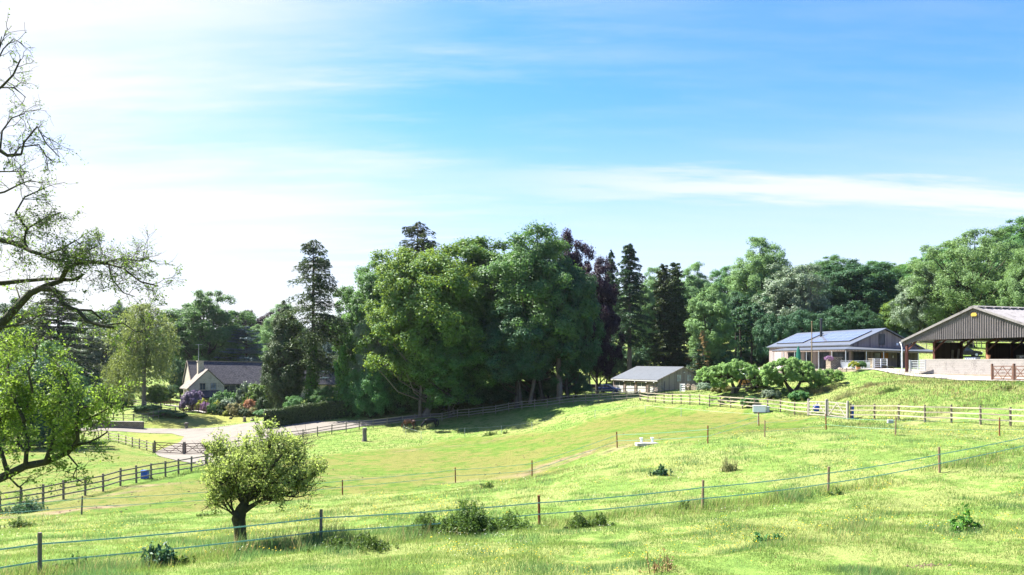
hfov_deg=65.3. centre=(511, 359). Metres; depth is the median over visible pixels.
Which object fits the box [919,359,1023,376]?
block wall
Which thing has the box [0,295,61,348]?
tree
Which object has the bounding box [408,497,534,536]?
nettle patch
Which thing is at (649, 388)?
field gate
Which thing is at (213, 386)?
window
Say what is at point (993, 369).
field gate
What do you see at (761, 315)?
tree
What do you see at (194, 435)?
driveway
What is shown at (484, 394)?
bush
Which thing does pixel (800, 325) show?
tree
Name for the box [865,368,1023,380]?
concrete ramp
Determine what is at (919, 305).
tree
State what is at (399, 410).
bush
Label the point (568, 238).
copper beech
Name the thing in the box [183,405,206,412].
footbridge
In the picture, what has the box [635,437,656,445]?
concrete trough
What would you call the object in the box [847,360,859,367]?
shrub
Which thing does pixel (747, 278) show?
tree
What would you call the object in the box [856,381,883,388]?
weed clump
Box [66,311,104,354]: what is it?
tree
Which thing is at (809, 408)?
field gate
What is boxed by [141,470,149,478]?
blue tub
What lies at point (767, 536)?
dock plant
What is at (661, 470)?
dock plant
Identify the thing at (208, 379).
stone house
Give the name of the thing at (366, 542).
weed clump
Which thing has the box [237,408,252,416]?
shrub
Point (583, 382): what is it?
bush
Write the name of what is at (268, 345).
yew tree
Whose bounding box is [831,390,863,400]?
weed clump
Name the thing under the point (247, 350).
cedar tree
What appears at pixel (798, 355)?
parasol
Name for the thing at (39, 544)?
electric fence
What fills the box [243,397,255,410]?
shrub
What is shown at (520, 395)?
tree
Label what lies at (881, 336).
window
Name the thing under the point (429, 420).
horse
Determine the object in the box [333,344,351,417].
ivy clad trunk
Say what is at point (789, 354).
window
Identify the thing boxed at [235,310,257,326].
copper beech
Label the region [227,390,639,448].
rail fence
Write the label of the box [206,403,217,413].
shrub
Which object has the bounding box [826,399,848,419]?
field gate
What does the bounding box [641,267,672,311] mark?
tree
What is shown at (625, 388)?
rail fence
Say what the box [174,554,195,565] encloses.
dock plant
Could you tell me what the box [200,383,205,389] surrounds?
window
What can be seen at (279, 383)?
yew tree
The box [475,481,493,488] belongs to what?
weed clump
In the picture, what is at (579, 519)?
weed clump
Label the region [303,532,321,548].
weed clump
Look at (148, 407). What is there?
bank plants
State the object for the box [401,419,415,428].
horse
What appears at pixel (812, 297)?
tree
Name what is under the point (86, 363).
cedar tree
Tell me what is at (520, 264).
tree
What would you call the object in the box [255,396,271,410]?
shrub
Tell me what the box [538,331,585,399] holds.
tree
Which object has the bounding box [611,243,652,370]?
spruce tree
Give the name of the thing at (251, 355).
tree
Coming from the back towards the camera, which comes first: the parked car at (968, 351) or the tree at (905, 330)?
the tree at (905, 330)
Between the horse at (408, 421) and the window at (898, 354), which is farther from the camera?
the horse at (408, 421)
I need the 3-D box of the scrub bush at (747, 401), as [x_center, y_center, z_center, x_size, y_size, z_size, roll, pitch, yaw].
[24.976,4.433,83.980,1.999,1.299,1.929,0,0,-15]
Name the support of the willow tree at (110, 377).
on the ground at (648, 422)
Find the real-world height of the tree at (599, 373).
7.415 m
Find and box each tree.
[0,8,186,507]
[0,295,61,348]
[0,319,49,382]
[14,290,139,379]
[21,340,83,443]
[54,324,75,356]
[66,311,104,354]
[66,319,134,382]
[95,302,137,358]
[101,303,180,405]
[101,351,141,409]
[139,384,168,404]
[141,308,201,380]
[153,289,260,369]
[188,410,336,543]
[211,322,263,361]
[214,326,268,361]
[249,324,268,357]
[258,303,309,360]
[259,300,308,408]
[264,340,282,406]
[278,239,351,377]
[308,311,344,361]
[320,342,337,378]
[325,261,419,381]
[348,311,404,389]
[352,242,490,416]
[393,331,441,416]
[395,221,439,315]
[403,309,498,417]
[412,235,528,380]
[468,220,601,401]
[476,299,560,407]
[508,340,539,403]
[528,321,563,404]
[532,253,605,397]
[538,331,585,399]
[538,353,551,401]
[590,365,611,381]
[600,335,622,383]
[604,250,626,381]
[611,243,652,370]
[617,287,635,343]
[631,283,658,350]
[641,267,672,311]
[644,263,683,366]
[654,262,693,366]
[677,260,717,301]
[677,303,693,345]
[684,282,738,370]
[687,343,710,384]
[693,359,773,393]
[695,330,710,376]
[708,265,734,299]
[717,291,752,342]
[722,236,793,301]
[729,304,755,355]
[730,305,765,362]
[734,297,764,341]
[736,306,757,356]
[739,296,772,364]
[740,302,765,348]
[746,297,771,362]
[747,260,833,332]
[751,289,774,321]
[751,313,794,363]
[759,356,844,392]
[777,308,825,336]
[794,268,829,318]
[803,254,848,315]
[803,305,865,332]
[810,258,902,317]
[832,309,885,329]
[857,260,911,299]
[878,299,906,333]
[888,267,951,341]
[896,263,912,274]
[897,227,1023,346]
[898,326,924,334]
[900,245,981,316]
[972,216,1023,305]
[992,248,1023,342]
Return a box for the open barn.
[899,306,1023,371]
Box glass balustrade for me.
[841,360,869,368]
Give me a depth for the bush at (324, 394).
121.96 m
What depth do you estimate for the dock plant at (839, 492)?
34.50 m
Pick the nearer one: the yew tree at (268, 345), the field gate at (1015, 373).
the field gate at (1015, 373)
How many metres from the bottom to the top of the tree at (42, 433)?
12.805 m
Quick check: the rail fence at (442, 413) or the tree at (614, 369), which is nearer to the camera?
the rail fence at (442, 413)
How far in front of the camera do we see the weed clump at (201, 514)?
42.56 m
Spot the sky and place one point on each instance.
(249, 133)
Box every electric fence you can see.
[0,412,758,514]
[0,437,1023,572]
[403,405,747,432]
[764,414,1019,436]
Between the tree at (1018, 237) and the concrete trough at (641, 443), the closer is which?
the concrete trough at (641, 443)
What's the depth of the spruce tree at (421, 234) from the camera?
147.07 m
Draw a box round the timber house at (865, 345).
[767,318,932,368]
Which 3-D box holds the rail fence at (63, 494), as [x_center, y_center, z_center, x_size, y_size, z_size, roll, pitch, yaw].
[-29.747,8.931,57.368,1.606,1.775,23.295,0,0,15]
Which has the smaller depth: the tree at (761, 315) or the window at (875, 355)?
the window at (875, 355)
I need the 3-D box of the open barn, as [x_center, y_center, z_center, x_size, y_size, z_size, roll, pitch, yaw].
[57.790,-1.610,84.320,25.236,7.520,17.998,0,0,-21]
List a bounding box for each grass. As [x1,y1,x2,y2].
[1,334,1023,479]
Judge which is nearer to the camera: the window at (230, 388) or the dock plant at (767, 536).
the dock plant at (767, 536)
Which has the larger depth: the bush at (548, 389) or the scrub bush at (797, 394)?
the bush at (548, 389)
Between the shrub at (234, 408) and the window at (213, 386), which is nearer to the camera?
the shrub at (234, 408)
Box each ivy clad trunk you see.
[303,341,321,402]
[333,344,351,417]
[334,361,342,387]
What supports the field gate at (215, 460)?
on the ground at (648, 422)
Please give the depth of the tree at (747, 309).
153.74 m
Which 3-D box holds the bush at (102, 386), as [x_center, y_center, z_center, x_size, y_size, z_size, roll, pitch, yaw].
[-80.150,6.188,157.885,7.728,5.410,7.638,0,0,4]
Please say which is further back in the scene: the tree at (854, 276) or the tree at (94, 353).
the tree at (94, 353)
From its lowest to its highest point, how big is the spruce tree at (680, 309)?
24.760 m
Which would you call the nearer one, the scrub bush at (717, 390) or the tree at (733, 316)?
the scrub bush at (717, 390)
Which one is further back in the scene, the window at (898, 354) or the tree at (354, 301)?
the tree at (354, 301)
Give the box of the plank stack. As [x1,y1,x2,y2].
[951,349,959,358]
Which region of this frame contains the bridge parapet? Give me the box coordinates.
[91,421,143,428]
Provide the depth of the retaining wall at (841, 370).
93.34 m
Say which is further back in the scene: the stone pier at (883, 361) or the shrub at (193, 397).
the shrub at (193, 397)
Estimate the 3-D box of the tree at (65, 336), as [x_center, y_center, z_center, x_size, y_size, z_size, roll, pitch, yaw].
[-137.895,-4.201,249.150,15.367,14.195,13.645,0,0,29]
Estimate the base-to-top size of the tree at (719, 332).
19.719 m
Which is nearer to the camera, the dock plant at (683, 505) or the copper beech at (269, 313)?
the dock plant at (683, 505)
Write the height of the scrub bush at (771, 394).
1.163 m
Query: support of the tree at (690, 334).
on the ground at (648, 422)
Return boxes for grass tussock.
[719,455,737,471]
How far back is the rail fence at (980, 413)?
58.82 m
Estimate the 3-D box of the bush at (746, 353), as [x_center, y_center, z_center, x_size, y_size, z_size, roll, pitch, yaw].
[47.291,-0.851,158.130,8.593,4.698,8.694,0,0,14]
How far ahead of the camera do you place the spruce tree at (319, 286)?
125.08 m
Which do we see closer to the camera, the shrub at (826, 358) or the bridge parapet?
the shrub at (826, 358)
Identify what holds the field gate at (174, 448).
on the ground at (648, 422)
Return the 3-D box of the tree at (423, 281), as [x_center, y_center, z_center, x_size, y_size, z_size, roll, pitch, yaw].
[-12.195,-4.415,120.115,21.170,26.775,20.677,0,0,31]
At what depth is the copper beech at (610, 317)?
129.66 m
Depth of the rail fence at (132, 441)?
104.96 m
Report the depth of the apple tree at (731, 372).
90.08 m
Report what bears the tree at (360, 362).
on the ground at (648, 422)
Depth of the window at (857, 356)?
100.20 m
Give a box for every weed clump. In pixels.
[0,516,43,528]
[196,509,214,515]
[302,531,398,553]
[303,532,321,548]
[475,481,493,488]
[482,431,496,436]
[563,511,615,529]
[806,385,828,394]
[818,381,843,391]
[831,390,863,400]
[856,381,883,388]
[874,387,898,394]
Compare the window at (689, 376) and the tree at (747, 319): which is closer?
the window at (689, 376)
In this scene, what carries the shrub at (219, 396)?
on the ground at (648, 422)
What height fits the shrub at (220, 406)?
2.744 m
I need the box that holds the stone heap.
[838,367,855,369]
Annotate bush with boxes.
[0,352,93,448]
[0,492,48,514]
[73,385,94,409]
[75,369,116,401]
[88,377,121,402]
[111,393,136,406]
[160,384,178,401]
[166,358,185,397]
[282,395,305,407]
[310,385,337,402]
[340,374,370,416]
[343,368,397,418]
[383,378,424,414]
[413,388,474,409]
[458,379,510,405]
[488,379,537,401]
[523,373,573,398]
[562,366,593,396]
[617,346,626,373]
[620,343,655,369]
[696,382,711,390]
[709,350,745,366]
[710,385,730,392]
[733,344,768,364]
[740,395,758,405]
[760,389,781,398]
[788,390,809,399]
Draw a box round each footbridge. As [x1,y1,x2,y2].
[151,400,178,406]
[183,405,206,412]
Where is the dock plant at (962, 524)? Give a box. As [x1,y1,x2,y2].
[947,502,980,532]
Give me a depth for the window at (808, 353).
109.00 m
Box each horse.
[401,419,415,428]
[421,418,438,427]
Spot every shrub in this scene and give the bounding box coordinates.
[178,389,203,409]
[194,398,206,411]
[199,400,209,413]
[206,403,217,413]
[209,389,235,403]
[216,401,226,412]
[220,397,235,408]
[225,402,244,415]
[235,381,252,404]
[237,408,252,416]
[242,383,273,403]
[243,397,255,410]
[246,407,256,415]
[252,409,263,416]
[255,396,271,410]
[824,356,833,360]
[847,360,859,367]
[858,361,866,367]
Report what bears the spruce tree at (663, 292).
on the ground at (648, 422)
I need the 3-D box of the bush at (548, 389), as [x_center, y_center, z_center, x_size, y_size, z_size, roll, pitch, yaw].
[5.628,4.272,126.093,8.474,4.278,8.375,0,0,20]
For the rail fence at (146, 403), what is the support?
on the ground at (648, 422)
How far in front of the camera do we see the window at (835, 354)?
101.60 m
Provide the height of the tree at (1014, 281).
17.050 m
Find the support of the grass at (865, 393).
on the ground at (648, 422)
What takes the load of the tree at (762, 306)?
on the ground at (648, 422)
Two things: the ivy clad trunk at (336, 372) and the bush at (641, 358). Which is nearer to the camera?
the ivy clad trunk at (336, 372)
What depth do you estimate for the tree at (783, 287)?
156.72 m
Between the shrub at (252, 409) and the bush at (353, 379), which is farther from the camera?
the shrub at (252, 409)
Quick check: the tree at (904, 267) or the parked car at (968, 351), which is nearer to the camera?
the parked car at (968, 351)
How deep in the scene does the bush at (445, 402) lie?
122.06 m
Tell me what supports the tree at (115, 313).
on the ground at (648, 422)
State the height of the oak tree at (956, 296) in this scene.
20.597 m
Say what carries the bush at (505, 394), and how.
on the ground at (648, 422)
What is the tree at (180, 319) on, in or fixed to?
on the ground at (648, 422)
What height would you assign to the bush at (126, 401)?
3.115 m
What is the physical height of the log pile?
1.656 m
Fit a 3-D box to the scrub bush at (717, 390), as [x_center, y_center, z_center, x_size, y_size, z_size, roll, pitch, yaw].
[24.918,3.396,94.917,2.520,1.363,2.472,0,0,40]
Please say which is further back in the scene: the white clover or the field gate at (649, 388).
the field gate at (649, 388)
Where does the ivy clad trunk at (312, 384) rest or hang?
on the ground at (648, 422)
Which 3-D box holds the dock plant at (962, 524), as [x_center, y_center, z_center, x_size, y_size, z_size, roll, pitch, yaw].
[13.679,4.779,24.011,1.209,1.105,0.796,0,0,0]
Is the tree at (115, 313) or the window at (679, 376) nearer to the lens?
the window at (679, 376)
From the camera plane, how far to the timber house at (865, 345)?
101.93 m
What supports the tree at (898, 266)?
on the ground at (648, 422)
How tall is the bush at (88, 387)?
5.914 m
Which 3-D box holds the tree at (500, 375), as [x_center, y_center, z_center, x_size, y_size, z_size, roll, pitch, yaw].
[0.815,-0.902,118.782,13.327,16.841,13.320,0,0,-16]
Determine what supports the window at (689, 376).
in the garage
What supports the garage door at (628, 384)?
in the garage
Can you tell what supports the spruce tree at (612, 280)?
on the ground at (648, 422)
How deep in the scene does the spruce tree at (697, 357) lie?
145.57 m
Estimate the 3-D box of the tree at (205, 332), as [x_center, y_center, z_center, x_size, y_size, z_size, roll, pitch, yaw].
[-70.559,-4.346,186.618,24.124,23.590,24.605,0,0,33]
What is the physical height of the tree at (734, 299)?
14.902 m
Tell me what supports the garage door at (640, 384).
in the garage
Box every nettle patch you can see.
[406,510,460,534]
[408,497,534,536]
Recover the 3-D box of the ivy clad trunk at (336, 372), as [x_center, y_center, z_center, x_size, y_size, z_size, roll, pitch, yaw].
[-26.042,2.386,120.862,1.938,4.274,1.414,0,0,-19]
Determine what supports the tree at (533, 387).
on the ground at (648, 422)
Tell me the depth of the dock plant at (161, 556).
22.48 m
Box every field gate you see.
[154,440,183,453]
[184,442,214,453]
[206,447,230,466]
[648,381,664,395]
[808,399,825,415]
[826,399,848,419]
[991,364,1013,379]
[1014,364,1023,379]
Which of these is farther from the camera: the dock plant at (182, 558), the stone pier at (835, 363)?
the stone pier at (835, 363)
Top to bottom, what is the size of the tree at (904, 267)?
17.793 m
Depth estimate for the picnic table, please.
90.66 m
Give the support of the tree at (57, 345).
on the ground at (648, 422)
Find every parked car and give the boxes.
[598,384,620,391]
[963,347,982,356]
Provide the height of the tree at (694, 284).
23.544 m
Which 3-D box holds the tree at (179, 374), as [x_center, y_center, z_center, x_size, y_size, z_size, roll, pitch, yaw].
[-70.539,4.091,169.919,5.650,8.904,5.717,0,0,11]
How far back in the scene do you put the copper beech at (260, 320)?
307.76 m
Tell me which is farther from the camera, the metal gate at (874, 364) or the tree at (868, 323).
the tree at (868, 323)
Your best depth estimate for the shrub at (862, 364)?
91.23 m
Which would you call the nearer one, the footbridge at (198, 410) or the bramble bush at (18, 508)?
the bramble bush at (18, 508)
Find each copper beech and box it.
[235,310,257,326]
[256,315,268,328]
[265,309,280,328]
[550,228,596,375]
[581,253,625,393]
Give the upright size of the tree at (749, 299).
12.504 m
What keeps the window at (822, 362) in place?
in the timber house at (865, 345)
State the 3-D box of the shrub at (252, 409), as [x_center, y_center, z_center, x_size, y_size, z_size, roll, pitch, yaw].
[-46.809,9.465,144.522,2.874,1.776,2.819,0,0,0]
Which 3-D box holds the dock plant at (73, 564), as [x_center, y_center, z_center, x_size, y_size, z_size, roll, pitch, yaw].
[-11.934,5.616,21.844,0.860,0.702,0.936,0,0,28]
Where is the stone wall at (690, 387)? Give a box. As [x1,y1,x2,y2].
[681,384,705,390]
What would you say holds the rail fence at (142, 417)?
on the ground at (648, 422)
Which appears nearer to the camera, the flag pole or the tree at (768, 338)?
the flag pole
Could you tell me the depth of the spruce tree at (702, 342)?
147.95 m
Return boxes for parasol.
[796,346,800,360]
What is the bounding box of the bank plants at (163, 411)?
[145,409,176,414]
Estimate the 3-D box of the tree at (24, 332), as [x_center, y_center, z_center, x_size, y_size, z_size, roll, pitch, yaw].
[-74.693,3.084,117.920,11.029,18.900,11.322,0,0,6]
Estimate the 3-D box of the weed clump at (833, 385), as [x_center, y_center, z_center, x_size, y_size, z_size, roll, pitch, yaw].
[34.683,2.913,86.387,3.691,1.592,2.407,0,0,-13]
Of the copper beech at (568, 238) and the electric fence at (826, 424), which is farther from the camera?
the copper beech at (568, 238)
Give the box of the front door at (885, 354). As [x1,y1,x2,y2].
[881,353,887,358]
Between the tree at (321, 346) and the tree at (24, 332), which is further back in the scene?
the tree at (321, 346)
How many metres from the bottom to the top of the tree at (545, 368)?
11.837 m
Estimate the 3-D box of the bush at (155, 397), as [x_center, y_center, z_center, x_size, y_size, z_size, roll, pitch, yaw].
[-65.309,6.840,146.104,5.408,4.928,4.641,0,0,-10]
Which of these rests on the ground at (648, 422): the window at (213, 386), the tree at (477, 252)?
the tree at (477, 252)
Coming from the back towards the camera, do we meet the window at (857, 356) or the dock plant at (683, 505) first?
the window at (857, 356)
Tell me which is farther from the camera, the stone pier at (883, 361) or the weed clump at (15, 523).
the stone pier at (883, 361)
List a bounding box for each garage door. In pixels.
[615,381,622,391]
[626,382,633,391]
[637,382,645,391]
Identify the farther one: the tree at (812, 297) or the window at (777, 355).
the tree at (812, 297)
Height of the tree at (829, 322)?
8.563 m
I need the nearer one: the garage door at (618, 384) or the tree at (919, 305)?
the tree at (919, 305)
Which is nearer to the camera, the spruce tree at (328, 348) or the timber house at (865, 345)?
the timber house at (865, 345)
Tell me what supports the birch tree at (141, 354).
on the ground at (648, 422)
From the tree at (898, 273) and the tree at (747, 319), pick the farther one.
the tree at (898, 273)
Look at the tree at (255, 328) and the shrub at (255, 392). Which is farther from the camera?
the tree at (255, 328)
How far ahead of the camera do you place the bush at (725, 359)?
148.11 m
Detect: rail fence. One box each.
[0,454,205,510]
[82,429,153,451]
[107,400,174,409]
[107,407,175,420]
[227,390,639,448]
[592,386,647,397]
[640,391,807,414]
[849,403,1023,425]
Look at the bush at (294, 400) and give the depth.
121.28 m
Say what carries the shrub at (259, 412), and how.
on the ground at (648, 422)
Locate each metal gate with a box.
[873,358,887,368]
[909,360,925,372]
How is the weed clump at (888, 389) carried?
on the ground at (648, 422)
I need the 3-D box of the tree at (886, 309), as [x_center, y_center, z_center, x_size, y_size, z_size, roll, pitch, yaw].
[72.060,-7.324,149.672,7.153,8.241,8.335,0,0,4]
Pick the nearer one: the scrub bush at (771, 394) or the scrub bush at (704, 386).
the scrub bush at (771, 394)
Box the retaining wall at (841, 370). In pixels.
[778,369,861,371]
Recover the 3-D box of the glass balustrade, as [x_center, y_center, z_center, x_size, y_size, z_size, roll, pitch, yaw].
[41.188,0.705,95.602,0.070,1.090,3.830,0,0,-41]
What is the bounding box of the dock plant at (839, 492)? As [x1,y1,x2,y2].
[826,487,841,494]
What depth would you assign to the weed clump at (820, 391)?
85.77 m
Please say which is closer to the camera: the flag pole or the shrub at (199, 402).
the flag pole
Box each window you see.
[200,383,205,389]
[210,383,216,389]
[224,385,240,393]
[677,374,681,381]
[687,374,691,381]
[775,353,780,367]
[788,352,800,357]
[805,352,810,360]
[819,352,828,367]
[833,352,848,361]
[853,352,864,361]
[873,353,880,358]
[879,334,884,344]
[897,353,901,367]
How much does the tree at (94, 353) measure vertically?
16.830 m
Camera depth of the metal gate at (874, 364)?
92.16 m
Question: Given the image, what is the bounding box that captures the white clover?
[2,425,1005,553]
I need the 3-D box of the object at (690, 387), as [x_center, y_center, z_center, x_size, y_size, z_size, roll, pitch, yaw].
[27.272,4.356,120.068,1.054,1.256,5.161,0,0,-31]
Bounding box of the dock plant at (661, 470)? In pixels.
[648,463,673,475]
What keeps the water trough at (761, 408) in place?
on the ground at (648, 422)
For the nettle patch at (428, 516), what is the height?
0.978 m
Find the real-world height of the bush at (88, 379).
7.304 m
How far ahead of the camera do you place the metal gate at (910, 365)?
85.28 m
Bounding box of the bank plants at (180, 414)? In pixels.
[168,412,187,417]
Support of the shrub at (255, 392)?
on the ground at (648, 422)
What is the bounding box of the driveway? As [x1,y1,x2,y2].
[81,413,441,463]
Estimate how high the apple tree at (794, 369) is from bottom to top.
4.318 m
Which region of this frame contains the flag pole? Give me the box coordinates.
[811,321,811,362]
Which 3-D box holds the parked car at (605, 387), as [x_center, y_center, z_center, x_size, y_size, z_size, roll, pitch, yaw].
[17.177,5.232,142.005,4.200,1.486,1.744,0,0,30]
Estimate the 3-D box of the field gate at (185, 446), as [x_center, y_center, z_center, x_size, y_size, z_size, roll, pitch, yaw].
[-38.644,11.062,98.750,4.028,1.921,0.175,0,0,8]
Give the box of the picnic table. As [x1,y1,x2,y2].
[729,387,749,392]
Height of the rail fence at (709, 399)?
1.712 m
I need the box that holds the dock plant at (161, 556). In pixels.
[136,541,178,569]
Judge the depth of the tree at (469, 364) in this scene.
115.58 m
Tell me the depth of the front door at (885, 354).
100.95 m
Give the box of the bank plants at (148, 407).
[132,405,162,410]
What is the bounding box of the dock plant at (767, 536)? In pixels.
[752,531,784,542]
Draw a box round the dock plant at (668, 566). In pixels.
[639,548,676,573]
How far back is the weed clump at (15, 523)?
40.11 m
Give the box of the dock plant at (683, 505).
[673,499,690,509]
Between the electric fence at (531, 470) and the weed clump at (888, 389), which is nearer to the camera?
the electric fence at (531, 470)
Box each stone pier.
[826,357,842,368]
[869,359,886,367]
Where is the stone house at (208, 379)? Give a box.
[179,344,348,407]
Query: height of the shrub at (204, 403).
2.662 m
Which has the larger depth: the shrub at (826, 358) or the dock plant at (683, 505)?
the shrub at (826, 358)
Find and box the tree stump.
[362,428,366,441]
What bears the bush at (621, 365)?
on the ground at (648, 422)
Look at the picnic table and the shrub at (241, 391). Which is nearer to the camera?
the picnic table
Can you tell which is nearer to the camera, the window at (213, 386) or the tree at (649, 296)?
the window at (213, 386)
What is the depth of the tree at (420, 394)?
119.25 m
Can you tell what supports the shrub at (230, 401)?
on the ground at (648, 422)
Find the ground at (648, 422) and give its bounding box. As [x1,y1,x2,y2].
[0,316,1023,574]
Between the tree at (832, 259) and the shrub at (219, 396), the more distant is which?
the tree at (832, 259)
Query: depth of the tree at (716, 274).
261.72 m
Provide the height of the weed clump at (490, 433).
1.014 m
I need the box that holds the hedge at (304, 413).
[263,397,412,428]
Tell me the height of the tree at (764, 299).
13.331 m
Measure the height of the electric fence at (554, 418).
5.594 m
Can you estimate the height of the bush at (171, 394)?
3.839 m
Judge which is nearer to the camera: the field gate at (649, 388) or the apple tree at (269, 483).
the apple tree at (269, 483)
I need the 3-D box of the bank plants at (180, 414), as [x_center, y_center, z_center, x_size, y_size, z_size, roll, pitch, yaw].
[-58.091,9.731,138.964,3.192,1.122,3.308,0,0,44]
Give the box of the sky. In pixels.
[0,0,1023,328]
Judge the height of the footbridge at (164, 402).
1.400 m
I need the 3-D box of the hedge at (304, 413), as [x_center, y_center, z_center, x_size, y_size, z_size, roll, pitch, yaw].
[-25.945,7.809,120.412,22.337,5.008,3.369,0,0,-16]
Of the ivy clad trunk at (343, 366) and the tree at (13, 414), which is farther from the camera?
the ivy clad trunk at (343, 366)
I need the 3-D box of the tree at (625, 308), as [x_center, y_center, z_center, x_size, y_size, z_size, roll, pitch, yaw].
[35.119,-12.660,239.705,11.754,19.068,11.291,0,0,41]
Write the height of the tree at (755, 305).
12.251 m
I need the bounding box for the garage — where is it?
[611,366,706,392]
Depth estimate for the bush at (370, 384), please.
118.51 m
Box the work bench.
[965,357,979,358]
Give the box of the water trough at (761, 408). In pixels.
[752,405,768,412]
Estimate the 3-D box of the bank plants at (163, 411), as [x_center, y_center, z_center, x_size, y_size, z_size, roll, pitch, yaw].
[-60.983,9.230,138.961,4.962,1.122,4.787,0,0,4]
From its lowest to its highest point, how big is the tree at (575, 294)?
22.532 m
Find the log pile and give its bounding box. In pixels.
[737,380,770,388]
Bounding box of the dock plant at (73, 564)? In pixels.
[52,551,86,570]
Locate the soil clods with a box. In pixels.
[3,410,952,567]
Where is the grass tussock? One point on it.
(729, 467)
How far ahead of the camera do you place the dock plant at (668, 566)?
18.36 m

